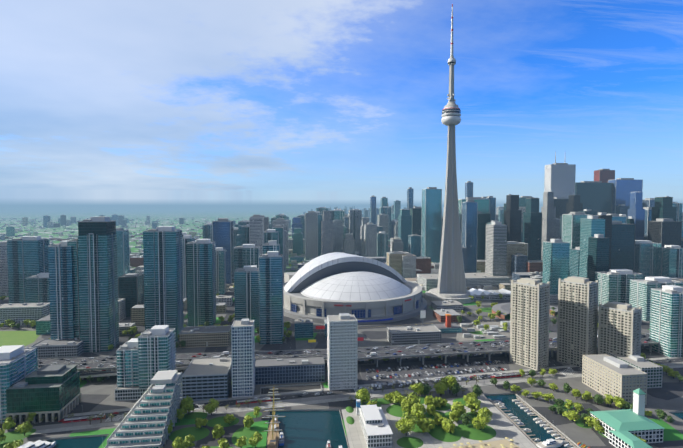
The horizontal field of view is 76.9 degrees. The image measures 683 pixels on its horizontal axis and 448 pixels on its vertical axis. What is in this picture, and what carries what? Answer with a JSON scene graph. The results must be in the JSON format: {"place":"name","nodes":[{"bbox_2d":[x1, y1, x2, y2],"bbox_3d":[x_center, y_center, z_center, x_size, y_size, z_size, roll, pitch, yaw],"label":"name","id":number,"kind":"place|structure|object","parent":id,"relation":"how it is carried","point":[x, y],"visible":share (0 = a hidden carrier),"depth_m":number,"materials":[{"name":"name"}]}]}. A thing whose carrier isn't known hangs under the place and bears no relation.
{"place":"outdoors","nodes":[
{"label":"outdoors","id":0,"kind":"place"},
{"bbox_2d":[0,302,49,325],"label":"building","id":1,"kind":"structure","parent":0,"point":[19,313],"depth_m":642.07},
{"bbox_2d":[7,236,48,302],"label":"building","id":2,"kind":"structure","parent":0,"point":[27,256],"depth_m":732.76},
{"bbox_2d":[26,273,49,302],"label":"building","id":3,"kind":"structure","parent":0,"point":[37,288],"depth_m":711.60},
{"bbox_2d":[118,298,125,320],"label":"building","id":4,"kind":"structure","parent":0,"point":[122,307],"depth_m":674.42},
{"bbox_2d":[118,273,143,316],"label":"building","id":5,"kind":"structure","parent":0,"point":[131,288],"depth_m":690.10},
{"bbox_2d":[186,239,215,325],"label":"building","id":6,"kind":"structure","parent":0,"point":[201,282],"depth_m":636.91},
{"bbox_2d":[255,356,324,384],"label":"building","id":7,"kind":"structure","parent":0,"point":[288,370],"depth_m":433.82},
{"bbox_2d":[0,307,606,447],"bbox_3d":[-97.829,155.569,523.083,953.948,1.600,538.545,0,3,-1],"label":"park ground","id":8,"kind":"structure","parent":0,"point":[498,429],"depth_m":340.86,"materials":[{"name":"green plant"}]},
{"bbox_2d":[355,387,370,403],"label":"tree","id":9,"kind":"object","parent":8,"relation":"on","point":[363,395],"visible":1,"depth_m":382.17,"materials":[{"name":"green plant"}]},
{"bbox_2d":[395,412,418,435],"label":"tree","id":10,"kind":"object","parent":8,"relation":"on","point":[406,423],"visible":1,"depth_m":331.58,"materials":[{"name":"green plant"}]},
{"bbox_2d":[401,392,420,407],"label":"tree","id":11,"kind":"object","parent":8,"relation":"on","point":[414,398],"visible":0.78,"depth_m":370.32,"materials":[{"name":"green plant"}]},
{"bbox_2d":[411,402,426,419],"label":"tree","id":12,"kind":"object","parent":8,"relation":"on","point":[418,410],"visible":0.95,"depth_m":348.81,"materials":[{"name":"green plant"}]},
{"bbox_2d":[417,417,434,432],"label":"tree","id":13,"kind":"object","parent":8,"relation":"on","point":[425,424],"visible":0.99,"depth_m":337.04,"materials":[{"name":"green plant"}]},
{"bbox_2d":[442,418,455,432],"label":"tree","id":14,"kind":"object","parent":8,"relation":"on","point":[448,425],"visible":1,"depth_m":335.17,"materials":[{"name":"green plant"}]},
{"bbox_2d":[465,397,480,414],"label":"willow tree","id":15,"kind":"object","parent":8,"relation":"on","point":[474,405],"visible":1,"depth_m":365.66,"materials":[{"name":"green plant"}]},
{"bbox_2d":[472,411,490,429],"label":"tree","id":16,"kind":"object","parent":8,"relation":"on","point":[480,421],"visible":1,"depth_m":337.46,"materials":[{"name":"green plant"}]},
{"bbox_2d":[305,211,317,259],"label":"building","id":17,"kind":"structure","parent":0,"point":[311,234],"depth_m":1407.52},
{"bbox_2d":[0,206,682,447],"bbox_3d":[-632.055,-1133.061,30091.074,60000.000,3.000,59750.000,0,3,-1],"label":"ground","id":18,"kind":"structure","parent":0,"point":[667,397],"depth_m":447.39,"materials":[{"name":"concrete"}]},
{"bbox_2d":[0,241,8,295],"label":"building","id":19,"kind":"structure","parent":18,"relation":"on","point":[4,288],"depth_m":846.24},
{"bbox_2d":[0,345,37,422],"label":"building","id":20,"kind":"structure","parent":18,"relation":"on","point":[18,363],"depth_m":365.21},
{"bbox_2d":[15,421,32,435],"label":"garden tree","id":21,"kind":"object","parent":18,"relation":"on","point":[26,427],"visible":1,"depth_m":331.47,"materials":[{"name":"green plant"}]},
{"bbox_2d":[6,364,80,423],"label":"green office","id":22,"kind":"structure","parent":18,"relation":"on","point":[46,393],"depth_m":356.01,"materials":[{"name":"glass"}]},
{"bbox_2d":[31,337,83,357],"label":"building","id":23,"kind":"structure","parent":18,"relation":"on","point":[48,348],"depth_m":507.19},
{"bbox_2d":[48,241,75,339],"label":"building","id":24,"kind":"structure","parent":18,"relation":"on","point":[61,289],"depth_m":526.06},
{"bbox_2d":[67,239,79,337],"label":"building","id":25,"kind":"structure","parent":18,"relation":"on","point":[73,243],"depth_m":531.01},
{"bbox_2d":[77,217,118,351],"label":"building","id":26,"kind":"structure","parent":18,"relation":"on","point":[98,282],"depth_m":522.65,"materials":[{"name":"glass"}]},
{"bbox_2d":[116,228,129,276],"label":"building","id":27,"kind":"structure","parent":18,"relation":"on","point":[123,260],"depth_m":1018.45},
{"bbox_2d":[116,338,138,386],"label":"building","id":28,"kind":"structure","parent":18,"relation":"on","point":[127,374],"depth_m":400.65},
{"bbox_2d":[115,386,147,400],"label":"building","id":29,"kind":"structure","parent":18,"relation":"on","point":[129,393],"depth_m":395.24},
{"bbox_2d":[104,370,182,447],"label":"terraced building","id":30,"kind":"structure","parent":18,"relation":"on","point":[148,417],"depth_m":329.95,"materials":[{"name":"concrete"}]},
{"bbox_2d":[137,325,175,387],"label":"building","id":31,"kind":"structure","parent":18,"relation":"on","point":[156,348],"depth_m":398.15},
{"bbox_2d":[143,226,183,340],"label":"building","id":32,"kind":"structure","parent":18,"relation":"on","point":[163,273],"depth_m":560.04,"materials":[{"name":"glass"}]},
{"bbox_2d":[180,396,194,414],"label":"garden tree","id":33,"kind":"object","parent":18,"relation":"on","point":[186,405],"visible":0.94,"depth_m":363.43,"materials":[{"name":"green plant"}]},
{"bbox_2d":[182,235,194,297],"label":"building","id":34,"kind":"structure","parent":18,"relation":"on","point":[187,238],"depth_m":800.17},
{"bbox_2d":[179,325,231,347],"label":"building","id":35,"kind":"structure","parent":18,"relation":"on","point":[206,336],"depth_m":544.21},
{"bbox_2d":[182,357,231,400],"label":"building","id":36,"kind":"structure","parent":18,"relation":"on","point":[206,378],"depth_m":396.32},
{"bbox_2d":[202,223,211,241],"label":"building","id":37,"kind":"structure","parent":18,"relation":"on","point":[207,230],"depth_m":1450.28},
{"bbox_2d":[204,398,218,414],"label":"garden tree","id":38,"kind":"object","parent":18,"relation":"on","point":[212,406],"visible":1,"depth_m":364.56,"materials":[{"name":"green plant"}]},
{"bbox_2d":[212,424,224,439],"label":"garden tree","id":39,"kind":"object","parent":18,"relation":"on","point":[218,431],"visible":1,"depth_m":327.26,"materials":[{"name":"green plant"}]},
{"bbox_2d":[215,247,225,293],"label":"building","id":40,"kind":"structure","parent":18,"relation":"on","point":[220,255],"depth_m":863.41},
{"bbox_2d":[212,218,233,283],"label":"building","id":41,"kind":"structure","parent":18,"relation":"on","point":[223,232],"depth_m":956.47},
{"bbox_2d":[231,318,254,397],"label":"building","id":42,"kind":"structure","parent":18,"relation":"on","point":[243,353],"depth_m":400.37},
{"bbox_2d":[241,224,249,244],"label":"building","id":43,"kind":"structure","parent":18,"relation":"on","point":[245,234],"depth_m":999.71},
{"bbox_2d":[234,265,259,326],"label":"building","id":44,"kind":"structure","parent":18,"relation":"on","point":[246,286],"depth_m":628.19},
{"bbox_2d":[234,244,259,300],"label":"building","id":45,"kind":"structure","parent":18,"relation":"on","point":[246,254],"depth_m":802.32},
{"bbox_2d":[249,215,263,253],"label":"building","id":46,"kind":"structure","parent":18,"relation":"on","point":[256,230],"depth_m":923.52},
{"bbox_2d":[262,240,279,253],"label":"building","id":47,"kind":"structure","parent":18,"relation":"on","point":[271,246],"depth_m":572.91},
{"bbox_2d":[259,251,283,343],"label":"building","id":48,"kind":"structure","parent":18,"relation":"on","point":[271,324],"depth_m":552.93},
{"bbox_2d":[264,229,278,243],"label":"building","id":49,"kind":"structure","parent":18,"relation":"on","point":[271,234],"depth_m":974.78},
{"bbox_2d":[272,225,283,274],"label":"building","id":50,"kind":"structure","parent":18,"relation":"on","point":[279,229],"depth_m":1065.56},
{"bbox_2d":[272,218,288,265],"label":"building","id":51,"kind":"structure","parent":18,"relation":"on","point":[281,221],"depth_m":1268.24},
{"bbox_2d":[260,383,321,396],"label":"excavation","id":52,"kind":"structure","parent":18,"relation":"on","point":[286,388],"depth_m":420.52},
{"bbox_2d":[293,228,302,254],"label":"building","id":53,"kind":"structure","parent":18,"relation":"on","point":[297,241],"depth_m":1560.82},
{"bbox_2d":[36,252,598,337],"bbox_3d":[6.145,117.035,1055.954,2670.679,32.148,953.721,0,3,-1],"label":"low-rise buildings","id":54,"kind":"structure","parent":18,"relation":"on","point":[303,328],"depth_m":660.11,"materials":[{"name":"brick"}]},
{"bbox_2d":[318,214,322,255],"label":"building","id":55,"kind":"structure","parent":18,"relation":"on","point":[320,217],"depth_m":1473.34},
{"bbox_2d":[321,210,333,254],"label":"building","id":56,"kind":"structure","parent":18,"relation":"on","point":[327,234],"depth_m":1383.17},
{"bbox_2d":[331,209,343,224],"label":"building","id":57,"kind":"structure","parent":18,"relation":"on","point":[338,214],"depth_m":1651.71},
{"bbox_2d":[333,219,343,251],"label":"building","id":58,"kind":"structure","parent":18,"relation":"on","point":[338,234],"depth_m":1512.39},
{"bbox_2d":[0,199,682,302],"bbox_3d":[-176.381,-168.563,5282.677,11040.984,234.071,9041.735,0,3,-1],"label":"city","id":59,"kind":"object","parent":18,"relation":"on","point":[590,256],"visible":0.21,"depth_m":939.05,"materials":[{"name":"concrete"}]},
{"bbox_2d":[327,313,357,389],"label":"building","id":60,"kind":"structure","parent":18,"relation":"on","point":[341,351],"depth_m":417.00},
{"bbox_2d":[38,333,658,381],"bbox_3d":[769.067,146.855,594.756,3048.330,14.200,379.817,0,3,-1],"label":"expressway","id":61,"kind":"structure","parent":18,"relation":"on","point":[380,351],"depth_m":483.52,"materials":[{"name":"concrete"}]},
{"bbox_2d":[343,233,354,254],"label":"building","id":62,"kind":"structure","parent":18,"relation":"on","point":[348,244],"depth_m":1388.90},
{"bbox_2d":[283,252,426,324],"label":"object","id":63,"kind":"structure","parent":18,"relation":"on","point":[363,290],"depth_m":702.30,"materials":[{"name":"concrete"}]},
{"bbox_2d":[349,209,361,250],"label":"building","id":64,"kind":"structure","parent":18,"relation":"on","point":[355,219],"depth_m":1587.36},
{"bbox_2d":[360,217,368,256],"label":"building","id":65,"kind":"structure","parent":18,"relation":"on","point":[365,220],"depth_m":1477.23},
{"bbox_2d":[364,223,376,256],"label":"building","id":66,"kind":"structure","parent":18,"relation":"on","point":[370,239],"depth_m":1388.17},
{"bbox_2d":[370,196,375,223],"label":"building","id":67,"kind":"structure","parent":18,"relation":"on","point":[372,209],"depth_m":2218.23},
{"bbox_2d":[358,404,392,447],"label":"building","id":68,"kind":"structure","parent":18,"relation":"on","point":[377,430],"depth_m":328.64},
{"bbox_2d":[377,232,387,256],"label":"building","id":69,"kind":"structure","parent":18,"relation":"on","point":[382,244],"depth_m":1413.71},
{"bbox_2d":[379,206,390,239],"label":"building","id":70,"kind":"structure","parent":18,"relation":"on","point":[386,210],"depth_m":2066.36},
{"bbox_2d":[386,251,409,275],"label":"building","id":71,"kind":"structure","parent":18,"relation":"on","point":[394,260],"depth_m":1060.13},
{"bbox_2d":[398,209,411,251],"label":"building","id":72,"kind":"structure","parent":18,"relation":"on","point":[404,224],"depth_m":1497.30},
{"bbox_2d":[407,187,413,214],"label":"building","id":73,"kind":"structure","parent":18,"relation":"on","point":[410,191],"depth_m":1865.99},
{"bbox_2d":[416,257,430,273],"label":"building","id":74,"kind":"structure","parent":18,"relation":"on","point":[423,264],"depth_m":1113.97,"materials":[{"name":"brick"}]},
{"bbox_2d":[421,187,441,262],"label":"building","id":75,"kind":"structure","parent":18,"relation":"on","point":[431,224],"depth_m":1323.63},
{"bbox_2d":[433,381,447,394],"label":"tree","id":76,"kind":"object","parent":18,"relation":"on","point":[441,388],"visible":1,"depth_m":401.47,"materials":[{"name":"green plant"}]},
{"bbox_2d":[439,375,458,392],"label":"willow tree","id":77,"kind":"object","parent":18,"relation":"on","point":[449,381],"visible":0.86,"depth_m":404.36,"materials":[{"name":"green plant"}]},
{"bbox_2d":[425,4,473,303],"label":"observation tower","id":78,"kind":"structure","parent":18,"relation":"on","point":[451,284],"depth_m":808.89,"materials":[{"name":"concrete"}]},
{"bbox_2d":[417,272,509,290],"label":"building","id":79,"kind":"structure","parent":18,"relation":"on","point":[430,281],"depth_m":915.58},
{"bbox_2d":[465,181,472,198],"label":"building","id":80,"kind":"structure","parent":18,"relation":"on","point":[468,188],"depth_m":1997.48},
{"bbox_2d":[462,200,477,272],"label":"building","id":81,"kind":"structure","parent":18,"relation":"on","point":[469,222],"depth_m":1065.06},
{"bbox_2d":[458,197,489,213],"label":"building","id":82,"kind":"structure","parent":18,"relation":"on","point":[483,206],"depth_m":1241.75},
{"bbox_2d":[459,211,490,259],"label":"building","id":83,"kind":"structure","parent":18,"relation":"on","point":[484,220],"depth_m":1218.70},
{"bbox_2d":[445,314,509,340],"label":"construction site","id":84,"kind":"object","parent":18,"relation":"on","point":[495,331],"visible":0.77,"depth_m":606.68,"materials":[{"name":"white"}]},
{"bbox_2d":[467,288,510,299],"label":"aquarium","id":85,"kind":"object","parent":18,"relation":"on","point":[478,294],"visible":0.8,"depth_m":818.12,"materials":[{"name":"white"}]},
{"bbox_2d":[485,196,495,220],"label":"building","id":86,"kind":"structure","parent":18,"relation":"on","point":[493,207],"depth_m":1498.01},
{"bbox_2d":[504,194,521,241],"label":"building","id":87,"kind":"structure","parent":18,"relation":"on","point":[512,216],"depth_m":1199.82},
{"bbox_2d":[506,241,527,274],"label":"building","id":88,"kind":"structure","parent":18,"relation":"on","point":[514,248],"depth_m":1066.65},
{"bbox_2d":[492,303,557,318],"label":"roundhouse","id":89,"kind":"structure","parent":18,"relation":"on","point":[502,308],"depth_m":707.02,"materials":[{"name":"grey brick"}]},
{"bbox_2d":[510,278,549,370],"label":"building","id":90,"kind":"structure","parent":18,"relation":"on","point":[529,322],"depth_m":473.65,"materials":[{"name":"concrete"}]},
{"bbox_2d":[523,198,541,259],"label":"building","id":91,"kind":"structure","parent":18,"relation":"on","point":[532,226],"depth_m":1229.09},
{"bbox_2d":[526,260,542,271],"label":"building","id":92,"kind":"structure","parent":18,"relation":"on","point":[534,265],"depth_m":1028.77,"materials":[{"name":"brick"}]},
{"bbox_2d":[541,191,555,259],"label":"building","id":93,"kind":"structure","parent":18,"relation":"on","point":[548,209],"depth_m":1290.41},
{"bbox_2d":[544,151,575,196],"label":"building","id":94,"kind":"structure","parent":18,"relation":"on","point":[559,179],"depth_m":1575.83,"materials":[{"name":"stone"}]},
{"bbox_2d":[554,197,568,217],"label":"building","id":95,"kind":"structure","parent":18,"relation":"on","point":[560,204],"depth_m":1536.58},
{"bbox_2d":[566,195,582,213],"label":"building","id":96,"kind":"structure","parent":18,"relation":"on","point":[574,204],"depth_m":1428.77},
{"bbox_2d":[562,212,589,248],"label":"building","id":97,"kind":"structure","parent":18,"relation":"on","point":[571,228],"depth_m":986.44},
{"bbox_2d":[557,276,598,367],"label":"building","id":98,"kind":"structure","parent":18,"relation":"on","point":[577,319],"depth_m":477.30,"materials":[{"name":"concrete"}]},
{"bbox_2d":[575,181,612,214],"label":"building","id":99,"kind":"structure","parent":18,"relation":"on","point":[596,196],"depth_m":1624.58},
{"bbox_2d":[594,169,614,182],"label":"building","id":100,"kind":"structure","parent":18,"relation":"on","point":[604,175],"depth_m":1767.94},
{"bbox_2d":[598,301,641,357],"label":"building","id":101,"kind":"structure","parent":18,"relation":"on","point":[619,328],"depth_m":455.72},
{"bbox_2d":[611,221,635,271],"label":"building","id":102,"kind":"structure","parent":18,"relation":"on","point":[623,247],"depth_m":936.14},
{"bbox_2d":[608,178,642,213],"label":"building","id":103,"kind":"structure","parent":18,"relation":"on","point":[623,188],"depth_m":1624.89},
{"bbox_2d":[590,388,664,447],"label":"fire station","id":104,"kind":"object","parent":18,"relation":"on","point":[621,427],"visible":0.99,"depth_m":326.47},
{"bbox_2d":[607,353,662,387],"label":"building","id":105,"kind":"structure","parent":18,"relation":"on","point":[653,371],"depth_m":422.73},
{"bbox_2d":[627,191,644,239],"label":"building","id":106,"kind":"structure","parent":18,"relation":"on","point":[636,211],"depth_m":1086.82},
{"bbox_2d":[634,240,660,278],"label":"building","id":107,"kind":"structure","parent":18,"relation":"on","point":[645,259],"depth_m":967.67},
{"bbox_2d":[643,207,651,236],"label":"building","id":108,"kind":"structure","parent":18,"relation":"on","point":[648,212],"depth_m":1132.11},
{"bbox_2d":[629,276,682,320],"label":"building","id":109,"kind":"structure","parent":18,"relation":"on","point":[640,293],"depth_m":673.81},
{"bbox_2d":[651,196,676,220],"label":"building","id":110,"kind":"structure","parent":18,"relation":"on","point":[663,208],"depth_m":1075.37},
{"bbox_2d":[647,219,681,246],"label":"building","id":111,"kind":"structure","parent":18,"relation":"on","point":[663,232],"depth_m":1017.95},
{"bbox_2d":[649,285,682,356],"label":"building","id":112,"kind":"structure","parent":18,"relation":"on","point":[666,318],"depth_m":511.19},
{"bbox_2d":[655,245,682,277],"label":"building","id":113,"kind":"structure","parent":18,"relation":"on","point":[669,261],"depth_m":940.04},
{"bbox_2d":[672,202,682,220],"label":"building","id":114,"kind":"structure","parent":18,"relation":"on","point":[678,211],"depth_m":1360.82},
{"bbox_2d":[0,301,682,434],"bbox_3d":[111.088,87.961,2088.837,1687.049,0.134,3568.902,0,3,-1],"label":"roads","id":115,"kind":"structure","parent":0,"point":[324,396],"depth_m":447.38,"materials":[{"name":"asphalt"}]},
{"bbox_2d":[63,414,105,422],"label":"streetcar","id":116,"kind":"object","parent":115,"relation":"on","point":[75,419],"visible":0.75,"depth_m":355.85,"materials":[{"name":"red"}]},
{"bbox_2d":[0,0,682,206],"label":"sky","id":117,"kind":"structure","parent":0,"point":[104,103],"materials":[{"name":"blue"}]},
{"bbox_2d":[44,394,682,447],"bbox_3d":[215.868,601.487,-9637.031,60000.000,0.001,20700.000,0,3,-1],"label":"water","id":118,"kind":"structure","parent":0,"point":[310,429],"depth_m":346.54,"materials":[{"name":"teal liquid"}]},
{"bbox_2d":[17,440,55,447],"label":"ferry","id":119,"kind":"object","parent":118,"relation":"on","point":[41,444],"visible":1,"depth_m":312.76,"materials":[{"name":"white"}]},
{"bbox_2d":[262,389,285,447],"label":"tall ship","id":120,"kind":"object","parent":118,"relation":"on","point":[273,430],"visible":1,"depth_m":333.16,"materials":[{"name":"grey"}]},
{"bbox_2d":[489,397,577,447],"bbox_3d":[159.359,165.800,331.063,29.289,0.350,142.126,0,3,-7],"label":"moored boats","id":121,"kind":"object","parent":118,"relation":"on","point":[529,438],"visible":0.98,"depth_m":351.66,"materials":[{"name":"plastic"}]},
{"bbox_2d":[536,439,562,447],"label":"tour boat","id":122,"kind":"object","parent":118,"relation":"on","point":[550,443],"visible":1,"depth_m":321.13,"materials":[{"name":"white"}]},
{"bbox_2d":[377,214,387,233],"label":"building","id":123,"kind":"structure","parent":0,"point":[382,220],"depth_m":1986.24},
{"bbox_2d":[392,239,402,251],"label":"building","id":124,"kind":"structure","parent":0,"point":[397,245],"depth_m":1409.81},
{"bbox_2d":[387,325,440,345],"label":"building","id":125,"kind":"structure","parent":0,"point":[410,335],"depth_m":552.88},
{"bbox_2d":[408,234,420,256],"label":"building","id":126,"kind":"structure","parent":0,"point":[414,244],"depth_m":1405.17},
{"bbox_2d":[410,207,421,235],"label":"building","id":127,"kind":"structure","parent":0,"point":[416,216],"depth_m":1658.55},
{"bbox_2d":[582,354,647,404],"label":"building","id":128,"kind":"structure","parent":0,"point":[602,374],"depth_m":399.38,"materials":[{"name":"concrete"}]},
{"bbox_2d":[595,269,642,305],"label":"building","id":129,"kind":"structure","parent":0,"point":[614,284],"depth_m":742.27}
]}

